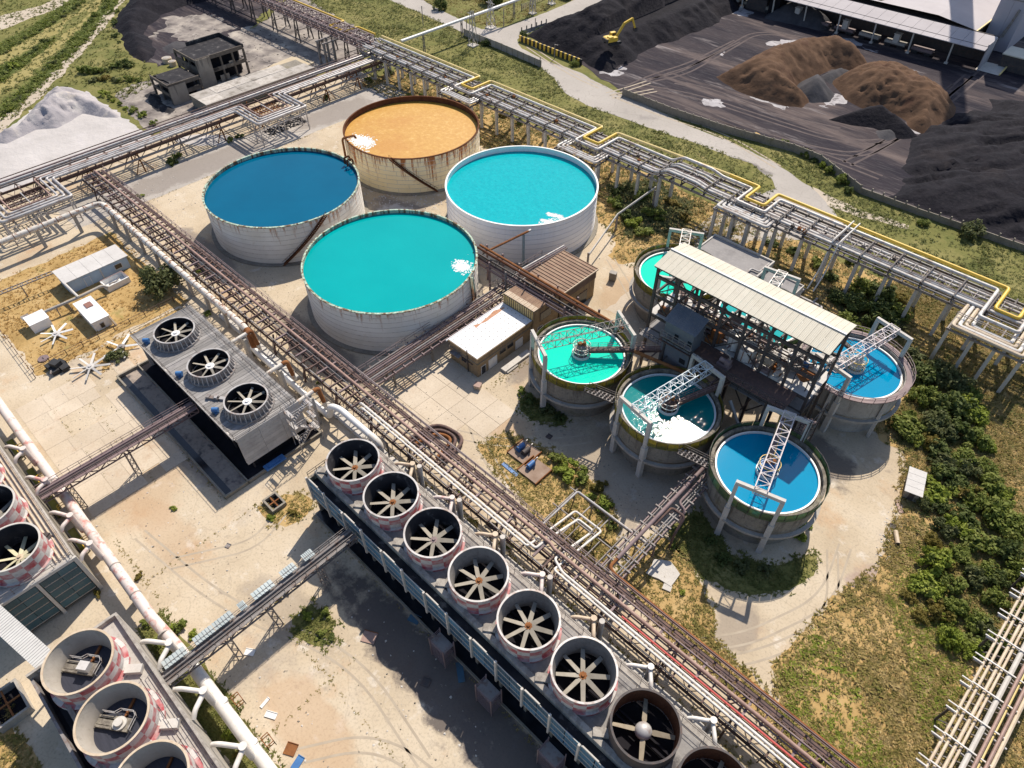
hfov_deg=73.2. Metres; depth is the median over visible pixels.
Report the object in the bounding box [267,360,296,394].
branch pipe
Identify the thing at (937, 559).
bush
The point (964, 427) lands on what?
bush
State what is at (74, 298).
duct line
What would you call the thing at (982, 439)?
bush
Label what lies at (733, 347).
process vat
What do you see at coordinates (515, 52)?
concrete wall
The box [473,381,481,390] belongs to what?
crate
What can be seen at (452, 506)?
riser pipe
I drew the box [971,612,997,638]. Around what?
bush
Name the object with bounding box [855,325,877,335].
bush
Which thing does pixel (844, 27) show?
wagon
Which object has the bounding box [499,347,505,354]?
window
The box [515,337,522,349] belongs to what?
door
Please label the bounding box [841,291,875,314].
bush
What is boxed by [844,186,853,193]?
bush
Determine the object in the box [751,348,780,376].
hopper
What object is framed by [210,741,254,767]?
riser pipe
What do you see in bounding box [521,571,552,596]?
riser pipe
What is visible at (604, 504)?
shrub
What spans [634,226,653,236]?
shrub
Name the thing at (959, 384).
bush
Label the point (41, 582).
cooling tower
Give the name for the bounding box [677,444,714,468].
footbridge
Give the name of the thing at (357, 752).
tyre mark
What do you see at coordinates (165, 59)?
concrete drum
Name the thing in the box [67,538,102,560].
riser pipe
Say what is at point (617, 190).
shrub
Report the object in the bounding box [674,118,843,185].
grass field
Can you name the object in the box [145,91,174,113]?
rubble heap
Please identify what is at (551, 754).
scaffold stair
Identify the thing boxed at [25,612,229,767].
cooling tower
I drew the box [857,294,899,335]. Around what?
bush
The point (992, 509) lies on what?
bush
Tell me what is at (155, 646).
shrub
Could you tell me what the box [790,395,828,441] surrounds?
steel stair
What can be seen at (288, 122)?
rubble litter
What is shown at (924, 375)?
bush
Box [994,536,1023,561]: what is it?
bush
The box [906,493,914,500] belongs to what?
door
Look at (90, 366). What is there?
spare fan
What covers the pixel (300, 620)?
weedy ground
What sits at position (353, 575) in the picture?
gravel litter
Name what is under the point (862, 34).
wagon
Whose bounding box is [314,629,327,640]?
shrub
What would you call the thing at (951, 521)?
bush
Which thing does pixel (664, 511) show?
pipe bridge
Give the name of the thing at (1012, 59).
gate house
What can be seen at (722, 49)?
tyre mark
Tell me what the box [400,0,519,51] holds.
pipe gallery
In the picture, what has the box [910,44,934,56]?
wagon
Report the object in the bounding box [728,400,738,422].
brace strut
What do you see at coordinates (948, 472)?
bush
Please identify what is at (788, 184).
road
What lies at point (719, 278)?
process building
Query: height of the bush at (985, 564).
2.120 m
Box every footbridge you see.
[32,397,198,509]
[158,525,357,687]
[583,382,618,403]
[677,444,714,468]
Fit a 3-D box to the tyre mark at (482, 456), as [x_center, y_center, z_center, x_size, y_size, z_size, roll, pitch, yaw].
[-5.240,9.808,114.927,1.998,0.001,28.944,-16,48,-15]
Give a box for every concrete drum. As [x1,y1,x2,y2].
[162,56,171,63]
[168,60,176,66]
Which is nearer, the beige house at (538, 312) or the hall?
the beige house at (538, 312)
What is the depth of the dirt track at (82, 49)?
237.28 m
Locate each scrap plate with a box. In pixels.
[244,648,255,655]
[260,697,269,707]
[264,710,277,719]
[283,741,298,756]
[290,754,304,767]
[360,629,377,644]
[407,613,420,624]
[420,676,431,687]
[456,662,464,682]
[501,462,518,475]
[545,433,552,439]
[895,499,902,512]
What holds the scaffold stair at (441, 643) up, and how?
on the concrete yard at (858, 503)
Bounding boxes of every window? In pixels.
[99,322,105,327]
[113,262,122,269]
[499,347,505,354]
[507,341,513,349]
[540,308,550,320]
[679,358,684,364]
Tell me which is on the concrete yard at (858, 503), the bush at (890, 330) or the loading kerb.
the loading kerb
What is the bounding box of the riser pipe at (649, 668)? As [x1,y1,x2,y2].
[626,663,653,688]
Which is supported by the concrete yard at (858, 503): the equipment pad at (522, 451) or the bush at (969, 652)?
the equipment pad at (522, 451)
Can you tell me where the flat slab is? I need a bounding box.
[646,559,679,591]
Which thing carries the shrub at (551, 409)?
on the weedy ground at (545, 415)
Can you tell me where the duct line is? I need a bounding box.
[44,283,108,315]
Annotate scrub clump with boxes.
[7,62,20,68]
[75,65,92,72]
[87,76,96,82]
[92,66,103,72]
[97,89,108,96]
[101,74,111,80]
[110,32,119,36]
[111,77,120,82]
[114,75,129,81]
[115,58,131,67]
[121,61,135,66]
[128,106,138,112]
[138,113,146,118]
[149,119,157,125]
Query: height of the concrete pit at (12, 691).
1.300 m
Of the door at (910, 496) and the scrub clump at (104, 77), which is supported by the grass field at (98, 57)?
the scrub clump at (104, 77)
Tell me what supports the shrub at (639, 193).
on the dry grass yard at (883, 437)
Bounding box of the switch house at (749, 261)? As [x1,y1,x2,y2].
[697,234,803,297]
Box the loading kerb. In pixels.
[501,350,529,373]
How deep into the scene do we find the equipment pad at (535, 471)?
110.44 m
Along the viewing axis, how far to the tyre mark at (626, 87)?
210.82 m
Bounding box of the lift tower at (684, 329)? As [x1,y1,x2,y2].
[657,303,709,370]
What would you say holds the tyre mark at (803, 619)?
on the concrete yard at (858, 503)
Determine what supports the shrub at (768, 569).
on the weedy ground at (786, 568)
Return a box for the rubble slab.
[224,56,313,82]
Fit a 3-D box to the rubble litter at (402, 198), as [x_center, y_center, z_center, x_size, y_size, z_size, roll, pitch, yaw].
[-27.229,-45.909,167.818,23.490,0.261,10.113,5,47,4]
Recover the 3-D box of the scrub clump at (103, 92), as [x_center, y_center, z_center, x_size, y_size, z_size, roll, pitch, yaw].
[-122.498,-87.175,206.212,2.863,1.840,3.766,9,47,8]
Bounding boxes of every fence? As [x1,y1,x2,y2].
[0,330,35,377]
[30,297,174,371]
[521,0,539,10]
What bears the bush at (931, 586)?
on the dry grass field at (823, 696)
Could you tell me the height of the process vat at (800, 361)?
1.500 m
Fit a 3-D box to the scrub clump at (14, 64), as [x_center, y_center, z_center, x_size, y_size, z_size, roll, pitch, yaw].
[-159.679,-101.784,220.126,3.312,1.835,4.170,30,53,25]
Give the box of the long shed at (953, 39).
[740,0,999,70]
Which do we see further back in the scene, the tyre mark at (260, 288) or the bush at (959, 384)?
the tyre mark at (260, 288)
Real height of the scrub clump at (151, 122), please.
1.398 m
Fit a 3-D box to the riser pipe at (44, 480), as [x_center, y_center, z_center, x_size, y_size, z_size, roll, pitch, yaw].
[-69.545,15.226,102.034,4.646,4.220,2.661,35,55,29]
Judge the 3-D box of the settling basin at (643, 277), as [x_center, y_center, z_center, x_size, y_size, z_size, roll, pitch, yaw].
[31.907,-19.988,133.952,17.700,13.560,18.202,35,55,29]
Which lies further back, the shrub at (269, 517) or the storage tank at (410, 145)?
the storage tank at (410, 145)
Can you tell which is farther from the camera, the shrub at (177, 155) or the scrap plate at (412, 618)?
the shrub at (177, 155)
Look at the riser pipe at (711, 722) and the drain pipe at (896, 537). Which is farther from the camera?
the drain pipe at (896, 537)
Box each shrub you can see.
[93,589,100,598]
[134,570,142,580]
[139,619,149,628]
[153,636,161,651]
[165,157,178,166]
[170,151,181,158]
[173,618,186,632]
[188,628,198,641]
[203,310,211,316]
[220,729,235,741]
[227,136,232,143]
[231,750,238,757]
[266,514,274,521]
[287,509,297,515]
[302,610,312,620]
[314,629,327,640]
[320,606,330,620]
[328,632,334,642]
[517,386,525,396]
[520,392,536,404]
[538,401,555,413]
[548,452,567,466]
[552,457,579,483]
[554,411,565,421]
[574,464,588,486]
[585,492,596,501]
[590,480,608,491]
[596,494,614,512]
[606,518,618,529]
[607,195,622,207]
[611,186,623,194]
[616,206,631,218]
[624,216,642,227]
[633,189,651,202]
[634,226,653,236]
[640,207,666,220]
[664,197,682,206]
[670,540,675,549]
[679,212,690,222]
[679,589,685,595]
[703,533,717,545]
[713,552,732,566]
[733,559,750,575]
[756,564,774,577]
[765,238,778,248]
[786,246,800,254]
[794,529,807,541]
[811,255,821,268]
[822,271,839,281]
[845,256,859,264]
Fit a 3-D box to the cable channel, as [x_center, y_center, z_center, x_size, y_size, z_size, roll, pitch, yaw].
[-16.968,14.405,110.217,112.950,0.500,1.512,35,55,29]
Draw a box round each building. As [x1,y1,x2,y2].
[149,32,249,105]
[190,60,314,114]
[639,243,856,429]
[986,0,1023,52]
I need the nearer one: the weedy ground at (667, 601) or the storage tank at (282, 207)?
the weedy ground at (667, 601)
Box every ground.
[0,0,1023,267]
[0,727,40,767]
[137,613,279,767]
[258,494,312,526]
[292,603,334,646]
[456,510,751,767]
[478,433,620,570]
[519,400,568,421]
[622,535,781,730]
[668,512,816,594]
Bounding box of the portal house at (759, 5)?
[746,0,787,13]
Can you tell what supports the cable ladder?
on the concrete yard at (858, 503)
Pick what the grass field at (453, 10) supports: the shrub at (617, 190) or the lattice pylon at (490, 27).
the lattice pylon at (490, 27)
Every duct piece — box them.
[205,394,219,400]
[213,394,223,400]
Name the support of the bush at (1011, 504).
on the dry grass field at (823, 696)
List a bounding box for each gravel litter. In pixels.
[59,166,904,761]
[59,193,690,767]
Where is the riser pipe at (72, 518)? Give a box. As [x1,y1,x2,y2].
[49,510,83,532]
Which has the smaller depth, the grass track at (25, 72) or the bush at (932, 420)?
the bush at (932, 420)
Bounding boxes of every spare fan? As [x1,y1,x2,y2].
[40,323,72,344]
[70,353,109,380]
[104,334,137,357]
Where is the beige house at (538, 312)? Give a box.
[504,278,558,332]
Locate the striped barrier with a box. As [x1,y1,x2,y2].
[519,35,581,65]
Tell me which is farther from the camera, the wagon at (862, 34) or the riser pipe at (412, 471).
the wagon at (862, 34)
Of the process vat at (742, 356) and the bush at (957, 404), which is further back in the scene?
the bush at (957, 404)
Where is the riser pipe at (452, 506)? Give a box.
[433,495,463,521]
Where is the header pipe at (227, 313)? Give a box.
[0,202,384,453]
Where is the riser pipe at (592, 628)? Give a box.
[571,615,604,640]
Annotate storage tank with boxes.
[202,147,368,266]
[301,209,482,355]
[341,96,481,195]
[445,145,598,266]
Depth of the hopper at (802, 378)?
105.57 m
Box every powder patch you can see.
[149,14,236,40]
[228,26,252,38]
[599,66,626,75]
[701,98,725,107]
[749,96,787,109]
[766,39,794,45]
[831,34,862,45]
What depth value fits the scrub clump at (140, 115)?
196.21 m
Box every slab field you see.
[15,356,188,518]
[379,362,516,464]
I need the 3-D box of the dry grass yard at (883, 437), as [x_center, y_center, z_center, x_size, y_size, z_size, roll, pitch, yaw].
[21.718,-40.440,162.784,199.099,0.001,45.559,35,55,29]
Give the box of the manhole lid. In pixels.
[38,355,48,362]
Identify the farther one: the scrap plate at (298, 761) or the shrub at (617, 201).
the shrub at (617, 201)
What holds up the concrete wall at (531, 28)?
on the coal yard at (888, 163)
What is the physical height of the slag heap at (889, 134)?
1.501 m
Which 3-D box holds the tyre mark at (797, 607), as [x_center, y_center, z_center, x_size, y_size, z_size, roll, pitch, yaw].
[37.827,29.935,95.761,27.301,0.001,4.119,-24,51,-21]
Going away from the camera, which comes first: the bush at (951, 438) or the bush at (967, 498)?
the bush at (967, 498)
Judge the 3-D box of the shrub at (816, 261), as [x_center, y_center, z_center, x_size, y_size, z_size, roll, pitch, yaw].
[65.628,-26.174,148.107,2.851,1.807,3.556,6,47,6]
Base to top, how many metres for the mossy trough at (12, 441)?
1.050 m
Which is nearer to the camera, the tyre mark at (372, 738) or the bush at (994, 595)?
the tyre mark at (372, 738)
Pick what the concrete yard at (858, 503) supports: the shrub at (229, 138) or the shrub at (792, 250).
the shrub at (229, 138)
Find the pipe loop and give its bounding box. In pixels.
[409,424,463,464]
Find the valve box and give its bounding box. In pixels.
[43,532,53,539]
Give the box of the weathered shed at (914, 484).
[902,466,926,501]
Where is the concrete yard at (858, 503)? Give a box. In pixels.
[0,69,908,767]
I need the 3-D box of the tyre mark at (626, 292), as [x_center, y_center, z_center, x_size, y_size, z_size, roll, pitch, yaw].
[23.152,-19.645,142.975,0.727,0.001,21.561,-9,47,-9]
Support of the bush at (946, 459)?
on the dry grass field at (823, 696)
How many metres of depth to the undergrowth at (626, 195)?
163.28 m
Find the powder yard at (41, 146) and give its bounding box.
[0,91,150,191]
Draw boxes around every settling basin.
[528,310,661,416]
[609,353,730,477]
[629,228,713,322]
[699,405,830,553]
[712,266,805,349]
[787,317,915,437]
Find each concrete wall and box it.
[463,28,541,66]
[521,19,546,32]
[622,88,862,192]
[858,185,1023,251]
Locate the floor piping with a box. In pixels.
[646,292,823,409]
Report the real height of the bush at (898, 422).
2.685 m
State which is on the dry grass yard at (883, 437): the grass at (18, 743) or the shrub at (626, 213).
the shrub at (626, 213)
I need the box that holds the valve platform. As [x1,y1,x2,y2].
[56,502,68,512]
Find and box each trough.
[5,437,24,459]
[24,466,40,487]
[44,494,61,518]
[66,526,84,551]
[99,271,130,292]
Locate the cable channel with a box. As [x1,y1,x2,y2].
[218,313,711,735]
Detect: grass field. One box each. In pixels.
[0,0,156,127]
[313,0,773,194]
[426,0,563,26]
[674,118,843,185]
[770,277,1023,767]
[819,185,1023,317]
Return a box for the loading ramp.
[976,62,1006,75]
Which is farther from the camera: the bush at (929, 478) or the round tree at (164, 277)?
the round tree at (164, 277)
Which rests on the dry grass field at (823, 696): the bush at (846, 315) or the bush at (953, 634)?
the bush at (953, 634)
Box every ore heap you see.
[717,35,866,107]
[832,60,955,133]
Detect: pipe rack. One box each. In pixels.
[0,46,394,246]
[360,35,1023,392]
[916,568,1023,767]
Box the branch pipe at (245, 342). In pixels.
[231,330,261,362]
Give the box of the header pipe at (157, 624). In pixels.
[0,397,188,651]
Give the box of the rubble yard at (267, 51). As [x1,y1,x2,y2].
[115,0,377,131]
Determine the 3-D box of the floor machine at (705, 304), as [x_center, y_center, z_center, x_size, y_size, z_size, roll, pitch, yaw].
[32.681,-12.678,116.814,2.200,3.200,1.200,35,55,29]
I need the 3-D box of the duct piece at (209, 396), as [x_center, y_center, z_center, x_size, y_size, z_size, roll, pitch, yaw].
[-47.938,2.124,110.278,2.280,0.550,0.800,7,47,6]
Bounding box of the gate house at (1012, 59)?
[998,46,1023,75]
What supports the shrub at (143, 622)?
on the concrete yard at (858, 503)
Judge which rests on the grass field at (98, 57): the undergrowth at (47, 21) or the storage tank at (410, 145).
the undergrowth at (47, 21)
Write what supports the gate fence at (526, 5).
on the grass field at (453, 10)
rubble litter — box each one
[169,16,309,134]
[362,187,446,207]
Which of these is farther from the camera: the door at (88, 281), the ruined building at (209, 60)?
the ruined building at (209, 60)
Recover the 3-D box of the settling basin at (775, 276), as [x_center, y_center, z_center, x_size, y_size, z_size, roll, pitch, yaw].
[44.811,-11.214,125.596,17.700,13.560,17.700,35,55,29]
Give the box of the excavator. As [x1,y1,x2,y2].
[602,18,636,45]
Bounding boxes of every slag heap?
[765,1,834,30]
[797,74,834,102]
[821,68,848,83]
[829,105,916,138]
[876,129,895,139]
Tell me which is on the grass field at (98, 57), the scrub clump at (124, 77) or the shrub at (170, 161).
the scrub clump at (124, 77)
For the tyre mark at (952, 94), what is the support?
on the coal yard at (888, 163)
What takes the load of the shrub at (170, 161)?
on the concrete yard at (858, 503)
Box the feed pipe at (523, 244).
[489,229,531,267]
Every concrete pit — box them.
[0,678,34,733]
[262,491,286,513]
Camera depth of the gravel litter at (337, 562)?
100.78 m
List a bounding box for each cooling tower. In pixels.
[0,437,103,631]
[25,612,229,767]
[116,301,323,499]
[305,436,745,767]
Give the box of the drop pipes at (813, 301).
[800,221,860,307]
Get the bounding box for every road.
[57,82,409,228]
[392,0,854,247]
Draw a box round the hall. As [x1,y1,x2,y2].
[853,0,1000,32]
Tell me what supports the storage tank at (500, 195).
on the concrete yard at (858, 503)
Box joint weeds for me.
[34,95,539,767]
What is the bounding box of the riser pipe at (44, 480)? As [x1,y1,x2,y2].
[25,475,58,497]
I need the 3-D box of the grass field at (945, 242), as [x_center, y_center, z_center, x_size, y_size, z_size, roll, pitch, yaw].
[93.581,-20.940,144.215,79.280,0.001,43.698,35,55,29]
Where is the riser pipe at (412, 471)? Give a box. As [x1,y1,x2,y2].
[394,461,424,488]
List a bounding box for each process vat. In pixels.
[710,325,725,343]
[726,328,745,351]
[737,340,758,362]
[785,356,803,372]
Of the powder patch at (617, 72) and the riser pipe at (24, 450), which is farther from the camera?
the powder patch at (617, 72)
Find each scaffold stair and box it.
[428,627,455,668]
[475,674,501,716]
[536,737,566,767]
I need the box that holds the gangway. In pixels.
[0,605,49,671]
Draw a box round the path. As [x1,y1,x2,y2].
[605,286,635,313]
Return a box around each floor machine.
[657,297,671,316]
[700,303,710,313]
[716,348,732,370]
[770,363,784,381]
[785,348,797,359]
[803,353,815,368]
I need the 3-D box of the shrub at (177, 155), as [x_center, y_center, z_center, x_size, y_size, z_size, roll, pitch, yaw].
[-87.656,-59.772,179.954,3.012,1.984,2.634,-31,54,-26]
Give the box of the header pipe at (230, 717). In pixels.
[188,662,276,767]
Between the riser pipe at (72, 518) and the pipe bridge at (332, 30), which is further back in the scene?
the pipe bridge at (332, 30)
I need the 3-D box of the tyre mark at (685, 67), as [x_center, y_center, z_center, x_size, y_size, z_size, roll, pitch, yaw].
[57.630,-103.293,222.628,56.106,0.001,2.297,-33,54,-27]
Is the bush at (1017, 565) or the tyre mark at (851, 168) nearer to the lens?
the bush at (1017, 565)
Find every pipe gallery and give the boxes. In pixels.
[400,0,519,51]
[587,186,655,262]
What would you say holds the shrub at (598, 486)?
on the weedy ground at (556, 492)
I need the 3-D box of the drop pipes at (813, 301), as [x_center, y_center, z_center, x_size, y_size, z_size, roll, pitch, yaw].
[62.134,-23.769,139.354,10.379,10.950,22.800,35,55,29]
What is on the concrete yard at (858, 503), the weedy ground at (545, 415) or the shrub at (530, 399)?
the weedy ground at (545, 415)
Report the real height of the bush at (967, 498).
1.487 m
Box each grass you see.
[0,429,805,767]
[135,398,822,767]
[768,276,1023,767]
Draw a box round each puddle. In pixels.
[732,7,753,16]
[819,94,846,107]
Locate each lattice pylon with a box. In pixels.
[467,10,478,47]
[485,0,496,29]
[529,0,536,14]
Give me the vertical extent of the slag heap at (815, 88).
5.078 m
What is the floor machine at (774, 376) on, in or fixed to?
on the process building at (719, 278)
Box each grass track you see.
[0,0,101,93]
[0,4,90,63]
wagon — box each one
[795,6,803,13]
[821,21,831,28]
[833,18,855,35]
[858,30,881,42]
[883,31,907,49]
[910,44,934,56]
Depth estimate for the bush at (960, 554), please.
99.33 m
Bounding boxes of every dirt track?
[0,0,69,29]
[0,68,66,132]
[61,0,124,67]
[813,187,908,228]
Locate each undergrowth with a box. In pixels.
[0,0,117,119]
[602,175,907,346]
[897,356,1023,660]
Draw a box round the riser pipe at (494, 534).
[475,531,505,558]
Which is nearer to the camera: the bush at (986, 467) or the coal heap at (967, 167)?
the bush at (986, 467)
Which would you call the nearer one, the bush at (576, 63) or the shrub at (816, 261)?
the shrub at (816, 261)
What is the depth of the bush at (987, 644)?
89.78 m
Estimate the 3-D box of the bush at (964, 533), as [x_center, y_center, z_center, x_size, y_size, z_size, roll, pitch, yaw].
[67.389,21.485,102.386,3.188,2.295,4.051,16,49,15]
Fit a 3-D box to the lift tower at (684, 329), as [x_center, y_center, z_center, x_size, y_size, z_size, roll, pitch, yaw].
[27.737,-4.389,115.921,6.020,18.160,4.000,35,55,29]
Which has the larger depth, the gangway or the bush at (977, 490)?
the bush at (977, 490)
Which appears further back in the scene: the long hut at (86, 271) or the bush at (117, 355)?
the long hut at (86, 271)
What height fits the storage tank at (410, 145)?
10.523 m
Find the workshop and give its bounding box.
[530,250,598,319]
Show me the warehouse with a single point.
(483, 344)
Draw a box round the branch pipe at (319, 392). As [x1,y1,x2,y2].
[297,387,327,423]
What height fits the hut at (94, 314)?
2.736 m
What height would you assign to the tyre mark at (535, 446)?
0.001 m
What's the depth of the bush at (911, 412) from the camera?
118.10 m
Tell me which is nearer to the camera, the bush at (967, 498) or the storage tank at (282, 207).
the bush at (967, 498)
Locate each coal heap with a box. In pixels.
[113,0,207,61]
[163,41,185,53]
[526,0,745,72]
[889,99,1023,241]
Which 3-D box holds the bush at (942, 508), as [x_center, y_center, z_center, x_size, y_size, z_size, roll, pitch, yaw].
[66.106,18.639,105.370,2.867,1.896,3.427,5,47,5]
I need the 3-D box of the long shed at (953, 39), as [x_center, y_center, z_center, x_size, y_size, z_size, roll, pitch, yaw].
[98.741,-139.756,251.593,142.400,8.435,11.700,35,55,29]
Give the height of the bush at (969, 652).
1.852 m
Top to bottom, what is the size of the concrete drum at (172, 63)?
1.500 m
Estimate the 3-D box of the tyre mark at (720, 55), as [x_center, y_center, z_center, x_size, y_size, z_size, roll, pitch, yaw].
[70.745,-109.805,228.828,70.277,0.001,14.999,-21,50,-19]
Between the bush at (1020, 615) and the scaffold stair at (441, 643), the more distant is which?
the bush at (1020, 615)
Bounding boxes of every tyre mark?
[134,538,418,767]
[144,530,430,757]
[172,514,274,558]
[172,515,285,568]
[228,266,288,317]
[287,751,406,767]
[297,736,432,767]
[429,422,589,438]
[450,436,592,446]
[460,395,506,492]
[470,393,526,503]
[527,47,597,87]
[532,46,602,86]
[606,81,645,92]
[606,259,640,322]
[612,96,775,167]
[613,258,633,291]
[618,95,780,165]
[625,40,734,85]
[631,42,739,88]
[633,76,972,156]
[637,86,958,143]
[638,74,966,151]
[640,84,952,140]
[647,32,807,79]
[650,34,799,81]
[674,83,838,131]
[677,80,840,127]
[685,108,882,175]
[687,112,878,178]
[701,543,839,638]
[710,552,839,671]
[720,549,851,649]
[727,549,828,656]
[842,70,979,161]
[850,72,986,165]
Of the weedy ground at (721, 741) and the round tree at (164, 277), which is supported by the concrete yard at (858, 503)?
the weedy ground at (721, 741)
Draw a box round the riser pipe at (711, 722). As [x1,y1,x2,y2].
[687,716,716,745]
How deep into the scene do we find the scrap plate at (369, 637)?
91.93 m
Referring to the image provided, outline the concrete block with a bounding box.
[608,270,616,281]
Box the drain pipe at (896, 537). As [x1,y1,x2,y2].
[893,530,899,544]
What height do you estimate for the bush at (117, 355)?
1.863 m
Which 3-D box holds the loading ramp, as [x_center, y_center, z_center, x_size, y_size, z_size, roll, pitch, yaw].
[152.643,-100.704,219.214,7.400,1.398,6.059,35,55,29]
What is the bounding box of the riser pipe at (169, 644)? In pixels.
[140,638,178,669]
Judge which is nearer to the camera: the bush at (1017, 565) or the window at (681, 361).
the bush at (1017, 565)
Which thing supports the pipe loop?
on the slab field at (450, 389)
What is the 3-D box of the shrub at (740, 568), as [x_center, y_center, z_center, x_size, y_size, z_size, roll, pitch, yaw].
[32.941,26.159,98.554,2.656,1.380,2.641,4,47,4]
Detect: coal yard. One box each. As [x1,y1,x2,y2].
[112,0,267,65]
[582,5,1023,243]
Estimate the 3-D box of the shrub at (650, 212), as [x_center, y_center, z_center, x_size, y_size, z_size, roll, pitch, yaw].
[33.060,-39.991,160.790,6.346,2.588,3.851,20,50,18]
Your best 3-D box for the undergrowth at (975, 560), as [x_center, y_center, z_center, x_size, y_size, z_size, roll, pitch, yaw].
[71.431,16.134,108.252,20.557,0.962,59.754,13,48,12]
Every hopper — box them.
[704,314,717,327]
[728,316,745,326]
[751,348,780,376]
[791,367,815,390]
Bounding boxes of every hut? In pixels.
[20,309,52,333]
[52,244,130,293]
[73,296,116,331]
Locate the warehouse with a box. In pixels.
[446,302,532,376]
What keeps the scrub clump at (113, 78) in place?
on the grass field at (98, 57)
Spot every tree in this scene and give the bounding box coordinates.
[137,262,184,301]
[432,0,447,11]
[489,0,502,5]
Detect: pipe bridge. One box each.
[82,165,859,767]
[211,0,381,65]
[356,251,543,387]
[473,244,623,329]
[598,463,707,586]
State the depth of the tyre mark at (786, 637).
92.49 m
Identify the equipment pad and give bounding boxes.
[507,438,541,465]
[517,455,552,484]
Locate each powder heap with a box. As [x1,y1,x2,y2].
[0,86,118,143]
[176,134,235,145]
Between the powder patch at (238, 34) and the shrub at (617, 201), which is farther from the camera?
the powder patch at (238, 34)
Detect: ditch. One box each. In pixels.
[0,1,79,54]
[0,39,52,80]
[6,0,117,102]
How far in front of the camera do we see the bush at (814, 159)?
178.82 m
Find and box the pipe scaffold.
[538,486,653,583]
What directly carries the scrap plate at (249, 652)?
on the concrete yard at (858, 503)
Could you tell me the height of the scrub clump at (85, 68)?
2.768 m
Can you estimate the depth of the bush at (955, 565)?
98.39 m
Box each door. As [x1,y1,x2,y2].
[83,276,93,286]
[481,364,485,374]
[488,355,496,368]
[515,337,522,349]
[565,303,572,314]
[575,289,586,308]
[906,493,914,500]
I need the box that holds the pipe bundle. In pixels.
[516,245,567,275]
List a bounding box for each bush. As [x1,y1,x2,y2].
[104,347,129,363]
[481,39,490,45]
[519,30,527,36]
[569,59,579,66]
[800,152,808,158]
[810,157,818,162]
[819,160,825,168]
[824,165,835,174]
[827,289,848,305]
[835,173,850,185]
[837,309,861,329]
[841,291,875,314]
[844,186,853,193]
[849,276,872,297]
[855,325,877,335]
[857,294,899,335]
[869,279,898,303]
[882,320,898,338]
[889,302,913,323]
[890,411,927,439]
[895,293,908,303]
[895,414,927,441]
[899,588,918,604]
[900,346,926,366]
[905,384,945,408]
[906,410,917,418]
[906,568,945,601]
[907,439,924,448]
[911,606,930,624]
[912,360,943,386]
[914,495,937,511]
[915,545,955,577]
[916,218,930,225]
[917,431,940,450]
[919,578,935,593]
[920,409,956,437]
[923,481,951,505]
[923,530,942,550]
[925,358,962,388]
[926,452,957,467]
[926,474,935,486]
[927,598,955,623]
[928,438,951,458]
[929,460,967,483]
[930,390,979,422]
[931,516,960,541]
[932,564,953,576]
[933,463,955,477]
[935,498,953,514]
[936,623,966,653]
[937,425,958,444]
[937,571,968,595]
[939,373,976,394]
[939,612,956,627]
[940,513,965,536]
[941,415,980,441]
[943,477,969,492]
[943,595,960,610]
[944,559,959,573]
[947,479,959,496]
[947,598,975,622]
[949,541,971,563]
[950,394,989,424]
[950,502,980,533]
[951,446,984,470]
[952,630,978,653]
[953,458,982,477]
[954,485,988,507]
[956,519,975,538]
[957,522,1001,556]
[959,383,983,403]
[960,564,988,590]
[961,218,986,240]
[961,492,971,503]
[962,426,994,451]
[962,558,976,575]
[962,639,985,660]
[963,405,989,426]
[963,484,990,511]
[963,607,993,635]
[969,494,1009,530]
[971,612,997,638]
[972,635,1003,658]
[976,455,999,474]
[977,439,997,453]
[979,472,1017,498]
[979,558,1003,579]
[980,584,1011,608]
[982,565,1011,587]
[988,627,1015,650]
[989,490,1015,503]
[993,498,1014,508]
[993,509,1023,541]
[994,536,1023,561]
[1003,554,1023,590]
[1005,511,1023,533]
[1007,605,1023,623]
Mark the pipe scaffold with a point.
(564, 502)
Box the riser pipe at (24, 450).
[4,445,36,466]
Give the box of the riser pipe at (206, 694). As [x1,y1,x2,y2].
[172,686,215,719]
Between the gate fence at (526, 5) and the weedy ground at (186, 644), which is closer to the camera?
the weedy ground at (186, 644)
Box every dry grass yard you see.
[0,232,188,375]
[88,309,180,371]
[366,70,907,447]
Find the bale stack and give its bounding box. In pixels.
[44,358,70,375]
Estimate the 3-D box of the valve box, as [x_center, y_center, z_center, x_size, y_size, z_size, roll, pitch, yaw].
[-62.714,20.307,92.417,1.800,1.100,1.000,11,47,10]
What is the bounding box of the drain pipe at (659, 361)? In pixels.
[634,350,701,380]
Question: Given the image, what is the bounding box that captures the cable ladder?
[0,271,53,296]

